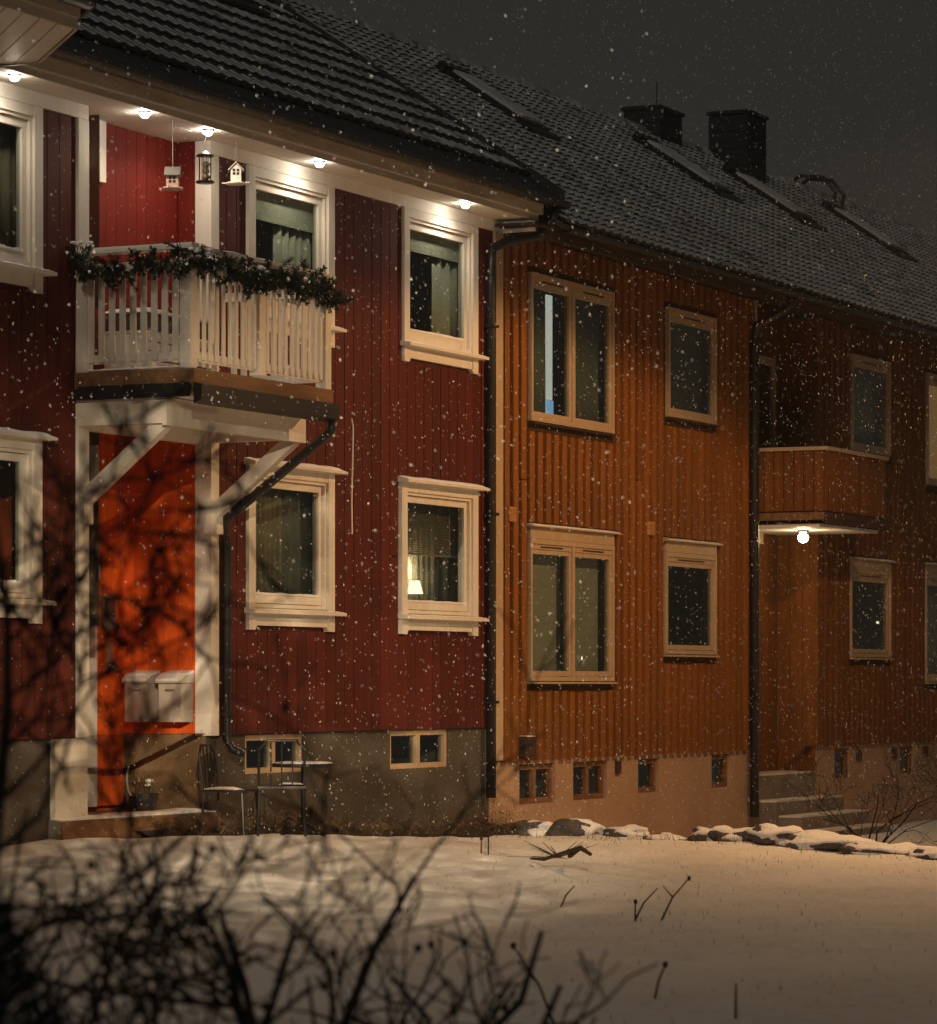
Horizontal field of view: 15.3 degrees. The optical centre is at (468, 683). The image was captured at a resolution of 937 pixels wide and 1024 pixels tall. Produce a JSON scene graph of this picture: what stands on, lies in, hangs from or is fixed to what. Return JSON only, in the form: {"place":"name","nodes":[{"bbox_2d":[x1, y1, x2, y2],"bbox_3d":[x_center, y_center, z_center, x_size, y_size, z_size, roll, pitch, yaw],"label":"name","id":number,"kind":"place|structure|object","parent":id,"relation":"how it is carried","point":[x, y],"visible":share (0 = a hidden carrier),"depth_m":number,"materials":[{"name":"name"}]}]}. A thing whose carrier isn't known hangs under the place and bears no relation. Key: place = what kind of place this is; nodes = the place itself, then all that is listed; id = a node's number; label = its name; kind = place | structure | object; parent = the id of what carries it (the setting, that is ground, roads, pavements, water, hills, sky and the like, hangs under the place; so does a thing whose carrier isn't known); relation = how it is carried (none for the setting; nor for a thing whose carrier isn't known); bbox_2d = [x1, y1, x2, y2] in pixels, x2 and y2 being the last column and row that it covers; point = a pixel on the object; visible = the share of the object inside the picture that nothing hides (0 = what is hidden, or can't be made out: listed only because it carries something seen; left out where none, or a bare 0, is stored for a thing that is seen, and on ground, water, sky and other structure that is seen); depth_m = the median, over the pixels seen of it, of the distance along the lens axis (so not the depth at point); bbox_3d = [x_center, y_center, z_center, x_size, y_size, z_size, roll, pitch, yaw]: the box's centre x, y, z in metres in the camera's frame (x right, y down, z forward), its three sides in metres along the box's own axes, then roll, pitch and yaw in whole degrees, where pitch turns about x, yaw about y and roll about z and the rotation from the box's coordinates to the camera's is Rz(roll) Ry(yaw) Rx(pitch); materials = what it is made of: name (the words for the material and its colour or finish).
{"place":"outdoors","nodes":[
{"label":"outdoors","id":0,"kind":"place"},
{"bbox_2d":[0,819,936,1023],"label":"ground","id":1,"kind":"structure","parent":0,"point":[705,966],"depth_m":21.65,"materials":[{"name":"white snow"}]},
{"bbox_2d":[0,852,92,1023],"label":"juniper bush","id":2,"kind":"object","parent":1,"relation":"on","point":[17,966],"visible":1,"depth_m":7.47,"materials":[{"name":"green plant"}]},
{"bbox_2d":[0,369,358,1023],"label":"bare tree","id":3,"kind":"object","parent":1,"relation":"on","point":[68,918],"visible":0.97,"depth_m":9.22,"materials":[{"name":"brown plant"}]},
{"bbox_2d":[15,633,396,1023],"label":"bare shrub","id":4,"kind":"object","parent":1,"relation":"on","point":[212,849],"visible":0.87,"depth_m":9.56,"materials":[{"name":"brown plant"}]},
{"bbox_2d":[198,743,260,835],"bbox_3d":[-2.046,0.917,29.859,0.438,0.812,0.419,0,0,16],"label":"garden chair","id":5,"kind":"object","parent":1,"relation":"on","point":[217,789],"visible":0.89,"depth_m":29.76,"materials":[{"name":"black paint"}]},
{"bbox_2d":[29,541,488,1023],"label":"bare shrub","id":6,"kind":"object","parent":1,"relation":"on","point":[286,1007],"visible":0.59,"depth_m":9.85,"materials":[{"name":"brown plant"}]},
{"bbox_2d":[256,739,306,836],"bbox_3d":[-1.569,0.867,29.287,0.419,0.812,0.438,0,0,-4],"label":"garden chair","id":7,"kind":"object","parent":1,"relation":"on","point":[288,785],"visible":0.88,"depth_m":29.10,"materials":[{"name":"black paint"}]},
{"bbox_2d":[0,0,571,845],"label":"red house","id":8,"kind":"structure","parent":1,"relation":"on","point":[176,46],"depth_m":30.70,"materials":[{"name":"paint"}]},
{"bbox_2d":[0,123,14,247],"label":"curtain","id":9,"kind":"object","parent":8,"relation":"hanging from","point":[7,183],"visible":0.09,"depth_m":27.87,"materials":[{"name":"beige fabric"}]},
{"bbox_2d":[8,74,20,80],"bbox_3d":[-3.513,-4.688,27.060,0.096,0.052,0.096,0,0,26],"label":"eave spotlight","id":10,"kind":"object","parent":8,"relation":"attached to","point":[15,77],"visible":0.99,"depth_m":27.03,"materials":[{"name":"grey metal"}]},
{"bbox_2d":[0,97,56,293],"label":"window","id":11,"kind":"structure","parent":8,"relation":"in","point":[13,113],"depth_m":27.75,"materials":[{"name":"white paint"}]},
{"bbox_2d":[0,427,57,623],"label":"window","id":12,"kind":"structure","parent":8,"relation":"in","point":[12,440],"depth_m":27.74,"materials":[{"name":"white paint"}]},
{"bbox_2d":[99,120,105,182],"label":"window","id":13,"kind":"structure","parent":8,"relation":"in","point":[102,124],"depth_m":29.27,"materials":[{"name":"glass"}]},
{"bbox_2d":[88,565,123,806],"bbox_3d":[-3.157,0.012,30.385,0.113,2.095,0.690,0,0,26],"label":"door","id":14,"kind":"structure","parent":8,"relation":"in","point":[111,578],"depth_m":30.43,"materials":[{"name":"orange paint"}]},
{"bbox_2d":[122,670,159,721],"bbox_3d":[-2.854,0.106,30.475,0.249,0.448,0.250,0,0,26],"label":"mailbox","id":15,"kind":"object","parent":8,"relation":"attached to","point":[149,676],"visible":0.69,"depth_m":30.41,"materials":[{"name":"grey metal"}]},
{"bbox_2d":[120,767,166,809],"bbox_3d":[-2.796,0.880,29.686,0.342,0.379,0.487,0,0,26],"label":"door planter","id":16,"kind":"object","parent":8,"relation":"on","point":[148,799],"visible":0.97,"depth_m":29.68,"materials":[{"name":"black paint"}]},
{"bbox_2d":[139,111,150,117],"bbox_3d":[-2.667,-4.688,28.817,0.096,0.052,0.096,0,0,26],"label":"eave spotlight","id":17,"kind":"object","parent":8,"relation":"attached to","point":[144,114],"visible":1,"depth_m":28.79,"materials":[{"name":"grey metal"}]},
{"bbox_2d":[104,307,213,370],"bbox_3d":[-2.576,-2.825,28.995,0.450,0.538,1.080,0,0,26],"label":"balcony bench","id":18,"kind":"object","parent":8,"relation":"on","point":[172,363],"visible":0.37,"depth_m":28.57,"materials":[{"name":"white paint"}]},
{"bbox_2d":[162,120,182,190],"bbox_3d":[-2.472,-4.420,29.223,0.183,0.580,0.184,0,0,-30],"label":"birdhouse","id":19,"kind":"object","parent":8,"relation":"hanging from","point":[172,174],"visible":0.98,"depth_m":29.18,"materials":[{"name":"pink wood"}]},
{"bbox_2d":[155,670,193,721],"bbox_3d":[-2.547,0.106,30.328,0.249,0.448,0.250,0,0,26],"label":"mailbox","id":20,"kind":"object","parent":8,"relation":"attached to","point":[169,681],"visible":0.9,"depth_m":30.26,"materials":[{"name":"grey metal"}]},
{"bbox_2d":[196,151,213,184],"bbox_3d":[-2.238,-4.481,29.709,0.160,0.459,0.160,0,0,26],"label":"bird feeder","id":21,"kind":"object","parent":8,"relation":"hanging from","point":[206,171],"visible":0.99,"depth_m":29.68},
{"bbox_2d":[202,129,213,135],"bbox_3d":[-2.216,-4.688,29.754,0.096,0.052,0.096,0,0,26],"label":"eave spotlight","id":22,"kind":"object","parent":8,"relation":"attached to","point":[208,132],"visible":1,"depth_m":29.72,"materials":[{"name":"grey metal"}]},
{"bbox_2d":[65,239,354,313],"bbox_3d":[-1.823,-3.357,28.762,1.244,0.456,2.967,0,0,50],"label":"fir garland","id":23,"kind":"object","parent":8,"relation":"attached to","point":[252,281],"visible":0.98,"depth_m":28.24},
{"bbox_2d":[222,162,249,185],"bbox_3d":[-2.008,-4.510,30.187,0.184,0.400,0.183,0,0,-35],"label":"birdhouse","id":24,"kind":"object","parent":8,"relation":"hanging from","point":[235,172],"visible":1,"depth_m":30.14,"materials":[{"name":"white paint"}]},
{"bbox_2d":[221,0,270,16],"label":"roof window","id":25,"kind":"structure","parent":8,"relation":"in","point":[250,5],"depth_m":35.09,"materials":[{"name":"black paint"}]},
{"bbox_2d":[256,487,281,603],"bbox_3d":[-1.839,-1.200,31.543,0.075,1.400,0.550,0,0,26],"label":"curtain","id":26,"kind":"object","parent":8,"relation":"hanging from","point":[268,520],"visible":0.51,"depth_m":31.59,"materials":[{"name":"beige fabric"}]},
{"bbox_2d":[245,734,301,773],"bbox_3d":[-1.784,0.628,31.478,0.063,0.345,1.080,0,0,26],"label":"basement window","id":27,"kind":"structure","parent":8,"relation":"in","point":[297,750],"depth_m":31.46,"materials":[{"name":"beige paint"}]},
{"bbox_2d":[256,190,313,232],"bbox_3d":[-1.626,-4.355,31.884,0.013,0.390,1.550,0,0,26],"label":"roller blind","id":28,"kind":"object","parent":8,"relation":"attached to","point":[276,210],"visible":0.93,"depth_m":31.78,"materials":[{"name":"fabric"}]},
{"bbox_2d":[271,225,310,305],"bbox_3d":[-1.566,-3.655,32.133,0.075,1.010,0.950,0,0,26],"label":"curtain","id":29,"kind":"object","parent":8,"relation":"hanging from","point":[293,243],"visible":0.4,"depth_m":32.01,"materials":[{"name":"fabric"}]},
{"bbox_2d":[281,490,310,605],"bbox_3d":[-1.523,-1.200,32.223,0.075,1.400,0.850,0,0,26],"label":"curtain","id":30,"kind":"object","parent":8,"relation":"hanging from","point":[295,533],"visible":0.46,"depth_m":32.08,"materials":[{"name":"grey fabric"}]},
{"bbox_2d":[244,457,347,631],"bbox_3d":[-1.605,-1.246,31.663,0.245,1.533,1.750,0,0,26],"label":"window","id":31,"kind":"structure","parent":8,"relation":"in","point":[319,483],"depth_m":31.97,"materials":[{"name":"white paint"}]},
{"bbox_2d":[246,164,346,347],"bbox_3d":[-1.610,-3.850,31.666,0.235,1.480,1.740,0,0,26],"label":"window","id":32,"kind":"structure","parent":8,"relation":"in","point":[268,181],"depth_m":31.94,"materials":[{"name":"white paint"}]},
{"bbox_2d":[314,161,324,166],"bbox_3d":[-1.344,-4.688,31.566,0.096,0.052,0.096,0,0,26],"label":"eave spotlight","id":33,"kind":"object","parent":8,"relation":"attached to","point":[318,164],"visible":0.98,"depth_m":31.54,"materials":[{"name":"grey metal"}]},
{"bbox_2d":[408,580,422,599],"bbox_3d":[-0.531,-0.860,34.548,0.166,0.320,0.170,0,0,26],"label":"table lamp","id":34,"kind":"object","parent":8,"relation":"on","point":[413,587],"visible":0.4,"depth_m":34.49,"materials":[{"name":"fabric"}]},
{"bbox_2d":[390,729,445,768],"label":"basement window","id":35,"kind":"structure","parent":8,"relation":"in","point":[415,737],"depth_m":34.10,"materials":[{"name":"beige paint"}]},
{"bbox_2d":[408,503,437,610],"bbox_3d":[-0.467,-1.225,35.016,0.088,1.350,0.800,0,0,26],"label":"curtain","id":36,"kind":"object","parent":8,"relation":"hanging from","point":[427,575],"visible":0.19,"depth_m":35.07,"materials":[{"name":"fabric"}]},
{"bbox_2d":[408,503,456,557],"bbox_3d":[-0.367,-1.562,34.646,0.024,0.595,1.200,0,0,26],"label":"venetian blind","id":37,"kind":"object","parent":8,"relation":"attached to","point":[412,535],"visible":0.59,"depth_m":34.65,"materials":[{"name":"beige plastic"}]},
{"bbox_2d":[410,230,458,262],"bbox_3d":[-0.315,-4.385,34.610,0.013,0.330,1.600,0,0,26],"label":"roller blind","id":38,"kind":"object","parent":8,"relation":"attached to","point":[420,245],"visible":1,"depth_m":34.56,"materials":[{"name":"fabric"}]},
{"bbox_2d":[430,258,456,337],"bbox_3d":[-0.200,-3.685,34.971,0.075,1.070,0.750,0,0,26],"label":"curtain","id":39,"kind":"object","parent":8,"relation":"hanging from","point":[441,311],"visible":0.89,"depth_m":34.88,"materials":[{"name":"fabric"}]},
{"bbox_2d":[397,475,489,635],"bbox_3d":[-0.287,-1.246,34.403,0.245,1.531,1.830,0,0,26],"label":"window","id":40,"kind":"structure","parent":8,"relation":"in","point":[460,493],"depth_m":34.50,"materials":[{"name":"white paint"}]},
{"bbox_2d":[400,207,488,373],"bbox_3d":[-0.281,-3.850,34.427,0.235,1.480,1.770,0,0,26],"label":"window","id":41,"kind":"structure","parent":8,"relation":"in","point":[442,354],"depth_m":34.60,"materials":[{"name":"white paint"}]},
{"bbox_2d":[438,506,456,611],"bbox_3d":[-0.084,-1.225,35.581,0.075,1.350,0.950,0,0,26],"label":"curtain","id":42,"kind":"object","parent":8,"relation":"hanging from","point":[445,591],"visible":0.12,"depth_m":35.25,"materials":[{"name":"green fabric"}]},
{"bbox_2d":[7,607,574,1023],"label":"bare shrub","id":43,"kind":"object","parent":1,"relation":"on","point":[234,998],"visible":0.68,"depth_m":10.36,"materials":[{"name":"brown plant"}]},
{"bbox_2d":[272,761,334,835],"bbox_3d":[-1.407,0.989,29.820,0.540,0.662,0.540,0,0,26],"label":"bistro table","id":44,"kind":"object","parent":1,"relation":"on","point":[299,764],"visible":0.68,"depth_m":29.68,"materials":[{"name":"black paint"}]},
{"bbox_2d":[181,812,471,1023],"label":"bare shrub","id":45,"kind":"object","parent":1,"relation":"on","point":[264,1005],"visible":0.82,"depth_m":10.11,"materials":[{"name":"brown plant"}]},
{"bbox_2d":[142,822,515,837],"bbox_3d":[-1.127,1.362,32.088,0.600,0.326,7.050,0,0,26],"label":"flower bed","id":46,"kind":"object","parent":1,"relation":"on","point":[421,834],"visible":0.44,"depth_m":32.66,"materials":[{"name":"soil"}]},
{"bbox_2d":[55,0,803,840],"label":"ochre house","id":47,"kind":"structure","parent":1,"relation":"on","point":[603,774],"depth_m":39.06,"materials":[{"name":"paint"}]},
{"bbox_2d":[285,4,372,62],"bbox_3d":[-1.677,-7.044,37.652,1.135,0.743,0.760,0,0,26],"label":"roof window","id":48,"kind":"structure","parent":47,"relation":"in","point":[285,4],"depth_m":37.88,"materials":[{"name":"black paint"}]},
{"bbox_2d":[435,60,561,141],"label":"roof window","id":49,"kind":"structure","parent":47,"relation":"in","point":[473,84],"depth_m":41.45,"materials":[{"name":"grey glass"}]},
{"bbox_2d":[519,763,551,803],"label":"basement window","id":50,"kind":"structure","parent":47,"relation":"in","point":[531,773],"depth_m":36.63,"materials":[{"name":"brown wood"}]},
{"bbox_2d":[534,289,545,412],"bbox_3d":[0.680,-3.425,36.778,0.075,1.650,0.570,0,0,26],"label":"curtain","id":51,"kind":"object","parent":47,"relation":"hanging from","point":[539,352],"visible":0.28,"depth_m":36.89,"materials":[{"name":"grey fabric"}]},
{"bbox_2d":[533,554,559,676],"bbox_3d":[0.772,-0.740,36.984,0.006,1.480,0.920,0,0,26],"label":"window blind","id":52,"kind":"object","parent":47,"relation":"attached to","point":[546,596],"depth_m":37.09,"materials":[{"name":"fabric"}]},
{"bbox_2d":[545,295,552,413],"bbox_3d":[0.849,-3.525,37.482,0.040,1.290,0.245,0,0,26],"label":"light strip","id":53,"kind":"object","parent":47,"relation":"attached to","point":[548,347],"visible":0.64,"depth_m":37.50,"materials":[{"name":"blue"}]},
{"bbox_2d":[560,556,563,676],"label":"curtain","id":54,"kind":"object","parent":47,"relation":"hanging from","point":[561,608],"visible":0.2,"depth_m":37.46,"materials":[{"name":"grey fabric"}]},
{"bbox_2d":[527,272,617,436],"bbox_3d":[1.096,-3.493,37.299,0.145,1.575,2.190,0,0,26],"label":"window","id":55,"kind":"structure","parent":47,"relation":"in","point":[569,422],"depth_m":37.27,"materials":[{"name":"beige paint"}]},
{"bbox_2d":[527,523,621,683],"bbox_3d":[1.103,-0.837,37.296,0.160,1.674,2.330,0,0,26],"label":"window","id":56,"kind":"structure","parent":47,"relation":"in","point":[572,544],"depth_m":37.26,"materials":[{"name":"beige paint"}]},
{"bbox_2d":[575,557,597,676],"bbox_3d":[1.244,-0.740,37.966,0.006,1.480,0.800,0,0,26],"label":"window blind","id":57,"kind":"object","parent":47,"relation":"attached to","point":[586,618],"depth_m":38.04,"materials":[{"name":"fabric"}]},
{"bbox_2d":[575,299,599,421],"bbox_3d":[1.329,-3.425,38.148,0.075,1.650,0.900,0,0,26],"label":"curtain","id":58,"kind":"object","parent":47,"relation":"hanging from","point":[587,331],"visible":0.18,"depth_m":38.04,"materials":[{"name":"grey fabric"}]},
{"bbox_2d":[573,760,602,799],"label":"basement window","id":59,"kind":"structure","parent":47,"relation":"in","point":[584,765],"depth_m":37.85,"materials":[{"name":"brown wood"}]},
{"bbox_2d":[598,559,599,676],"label":"curtain","id":60,"kind":"object","parent":47,"relation":"hanging from","point":[598,615],"visible":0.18,"depth_m":38.43,"materials":[{"name":"grey fabric"}]},
{"bbox_2d":[638,758,654,792],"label":"basement window","id":61,"kind":"structure","parent":47,"relation":"in","point":[651,770],"depth_m":39.51,"materials":[{"name":"brown wood"}]},
{"bbox_2d":[671,322,702,413],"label":"window blind","id":62,"kind":"object","parent":47,"relation":"attached to","point":[690,347],"depth_m":40.69,"materials":[{"name":"grey fabric"}]},
{"bbox_2d":[665,307,719,427],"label":"window","id":63,"kind":"structure","parent":47,"relation":"in","point":[702,322],"depth_m":40.44,"materials":[{"name":"beige paint"}]},
{"bbox_2d":[663,537,723,656],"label":"window","id":64,"kind":"structure","parent":47,"relation":"in","point":[699,552],"depth_m":40.36,"materials":[{"name":"beige paint"}]},
{"bbox_2d":[712,754,726,787],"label":"basement window","id":65,"kind":"structure","parent":47,"relation":"in","point":[723,757],"depth_m":41.50,"materials":[{"name":"brown wood"}]},
{"bbox_2d":[288,859,658,1023],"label":"bare shrub","id":66,"kind":"object","parent":1,"relation":"on","point":[511,1010],"visible":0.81,"depth_m":10.75,"materials":[{"name":"brown plant"}]},
{"bbox_2d":[439,931,596,1023],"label":"bare shrub","id":67,"kind":"object","parent":1,"relation":"on","point":[564,1014],"visible":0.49,"depth_m":11.32,"materials":[{"name":"plant"}]},
{"bbox_2d":[504,820,552,835],"bbox_3d":[0.648,1.496,35.408,0.673,0.248,0.758,0,0,-25],"label":"border stone","id":68,"kind":"object","parent":1,"relation":"on","point":[539,828],"visible":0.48,"depth_m":35.10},
{"bbox_2d":[510,942,554,1022],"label":"dead weed","id":69,"kind":"object","parent":1,"relation":"on","point":[513,945],"visible":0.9,"depth_m":14.98,"materials":[{"name":"plant"}]},
{"bbox_2d":[148,797,936,860],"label":"dried perennials","id":70,"kind":"object","parent":1,"relation":"on","point":[389,828],"visible":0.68,"depth_m":32.40,"materials":[{"name":"brown plant"}]},
{"bbox_2d":[507,840,596,860],"bbox_3d":[0.694,1.261,26.410,0.736,0.169,0.514,0,0,26],"label":"fallen branch","id":71,"kind":"object","parent":1,"relation":"on","point":[572,852],"visible":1,"depth_m":26.35,"materials":[{"name":"wood"}]},
{"bbox_2d":[545,818,605,835],"bbox_3d":[1.034,1.487,35.039,0.587,0.283,0.720,0,0,-34],"label":"border stone","id":72,"kind":"object","parent":1,"relation":"on","point":[571,828],"visible":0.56,"depth_m":34.84,"materials":[{"name":"grey stone"}]},
{"bbox_2d":[603,824,649,836],"bbox_3d":[1.569,1.501,34.805,0.456,0.203,0.601,0,0,-27],"label":"border stone","id":73,"kind":"object","parent":1,"relation":"on","point":[634,829],"visible":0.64,"depth_m":34.63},
{"bbox_2d":[636,888,657,918],"bbox_3d":[1.103,1.397,21.897,0.178,0.236,0.013,0,0,-19],"label":"dead weed","id":74,"kind":"object","parent":1,"relation":"on","point":[643,903],"visible":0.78,"depth_m":21.89,"materials":[{"name":"plant"}]},
{"bbox_2d":[364,57,936,834],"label":"ochre end house","id":75,"kind":"structure","parent":1,"relation":"on","point":[810,433],"depth_m":45.30,"materials":[{"name":"paint"}]},
{"bbox_2d":[631,132,743,203],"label":"roof window","id":76,"kind":"structure","parent":75,"relation":"in","point":[699,175],"depth_m":46.81,"materials":[{"name":"grey glass"}]},
{"bbox_2d":[759,355,775,447],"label":"balcony door","id":77,"kind":"structure","parent":75,"relation":"in","point":[767,388],"depth_m":43.99,"materials":[{"name":"beige paint"}]},
{"bbox_2d":[721,164,826,231],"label":"roof window","id":78,"kind":"structure","parent":75,"relation":"in","point":[765,192],"depth_m":49.75,"materials":[{"name":"grey glass"}]},
{"bbox_2d":[797,530,808,542],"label":"porch lantern","id":79,"kind":"object","parent":75,"relation":"attached to","point":[802,537],"visible":1,"depth_m":42.84,"materials":[{"name":"glass"}]},
{"bbox_2d":[835,748,847,777],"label":"basement window","id":80,"kind":"structure","parent":75,"relation":"in","point":[844,753],"depth_m":45.34,"materials":[{"name":"brown wood"}]},
{"bbox_2d":[854,367,878,446],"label":"curtain","id":81,"kind":"object","parent":75,"relation":"hanging from","point":[866,434],"visible":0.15,"depth_m":46.44,"materials":[{"name":"fabric"}]},
{"bbox_2d":[820,200,917,262],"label":"roof window","id":82,"kind":"structure","parent":75,"relation":"in","point":[839,212],"depth_m":53.47,"materials":[{"name":"grey glass"}]},
{"bbox_2d":[850,353,893,458],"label":"window","id":83,"kind":"structure","parent":75,"relation":"in","point":[856,360],"depth_m":46.23,"materials":[{"name":"beige paint"}]},
{"bbox_2d":[849,556,896,659],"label":"window","id":84,"kind":"structure","parent":75,"relation":"in","point":[858,566],"depth_m":46.12,"materials":[{"name":"beige paint"}]},
{"bbox_2d":[900,746,910,772],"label":"basement window","id":85,"kind":"structure","parent":75,"relation":"in","point":[908,755],"depth_m":47.67,"materials":[{"name":"brown wood"}]},
{"bbox_2d":[925,372,936,488],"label":"window","id":86,"kind":"structure","parent":75,"relation":"in","point":[929,482],"depth_m":48.08,"materials":[{"name":"beige paint"}]},
{"bbox_2d":[925,562,936,683],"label":"window","id":87,"kind":"structure","parent":75,"relation":"in","point":[930,568],"depth_m":48.04,"materials":[{"name":"beige paint"}]},
{"bbox_2d":[928,586,936,673],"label":"curtain","id":88,"kind":"object","parent":75,"relation":"hanging from","point":[932,629],"visible":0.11,"depth_m":48.84,"materials":[{"name":"fabric"}]},
{"bbox_2d":[929,385,936,478],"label":"curtain","id":89,"kind":"object","parent":75,"relation":"hanging from","point":[933,429],"visible":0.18,"depth_m":48.99,"materials":[{"name":"beige fabric"}]},
{"bbox_2d":[653,961,667,998],"bbox_3d":[0.901,1.409,16.456,0.077,0.208,0.024,0,0,-1],"label":"dead weed","id":90,"kind":"object","parent":1,"relation":"on","point":[665,964],"visible":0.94,"depth_m":16.45,"materials":[{"name":"plant"}]},
{"bbox_2d":[643,832,686,840],"bbox_3d":[1.920,1.541,34.460,0.530,0.148,0.424,0,0,29],"label":"border stone","id":91,"kind":"object","parent":1,"relation":"on","point":[657,836],"visible":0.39,"depth_m":34.35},
{"bbox_2d":[661,876,690,919],"bbox_3d":[1.290,1.357,21.877,0.216,0.309,0.058,0,0,-30],"label":"dead weed","id":92,"kind":"object","parent":1,"relation":"on","point":[688,879],"visible":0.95,"depth_m":21.87,"materials":[{"name":"plant"}]},
{"bbox_2d":[687,825,732,840],"bbox_3d":[2.376,1.500,34.092,0.500,0.250,0.553,0,0,8],"label":"border stone","id":93,"kind":"object","parent":1,"relation":"on","point":[699,830],"visible":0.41,"depth_m":33.91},
{"bbox_2d":[707,827,750,841],"bbox_3d":[2.639,1.483,33.469,0.611,0.222,0.744,0,0,-44],"label":"border stone","id":94,"kind":"object","parent":1,"relation":"on","point":[718,833],"visible":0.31,"depth_m":33.43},
{"bbox_2d":[734,983,736,1018],"bbox_3d":[1.203,1.442,15.735,0.013,0.190,0.014,0,0,26],"label":"dead weed","id":95,"kind":"object","parent":1,"relation":"on","point":[735,1011],"visible":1,"depth_m":15.73,"materials":[{"name":"plant"}]},
{"bbox_2d":[741,823,803,845],"bbox_3d":[2.873,1.456,32.744,0.549,0.310,0.741,0,0,-14],"label":"border stone","id":96,"kind":"object","parent":1,"relation":"on","point":[772,832],"visible":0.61,"depth_m":32.51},
{"bbox_2d":[775,830,875,850],"bbox_3d":[3.246,1.478,31.886,1.155,0.287,0.713,0,0,38],"label":"border stone","id":97,"kind":"object","parent":1,"relation":"on","point":[817,839],"visible":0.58,"depth_m":31.69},
{"bbox_2d":[788,712,936,845],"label":"bare shrub","id":98,"kind":"object","parent":1,"relation":"on","point":[849,829],"visible":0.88,"depth_m":38.87,"materials":[{"name":"brown plant"}]},
{"bbox_2d":[838,841,936,854],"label":"border stone","id":99,"kind":"object","parent":1,"relation":"on","point":[860,848],"visible":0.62,"depth_m":30.81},
{"bbox_2d":[904,847,936,859],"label":"border stone","id":100,"kind":"object","parent":1,"relation":"on","point":[925,853],"visible":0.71,"depth_m":30.14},
{"bbox_2d":[907,732,936,815],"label":"bare shrub","id":101,"kind":"object","parent":1,"relation":"on","point":[932,778],"visible":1,"depth_m":38.45,"materials":[{"name":"brown plant"}]},
{"bbox_2d":[1,0,936,959],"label":"falling snow","id":102,"kind":"structure","parent":0,"point":[557,430],"depth_m":25.97,"materials":[{"name":"white snow"}]},
{"bbox_2d":[52,0,936,567],"label":"sky","id":103,"kind":"structure","parent":0,"point":[576,32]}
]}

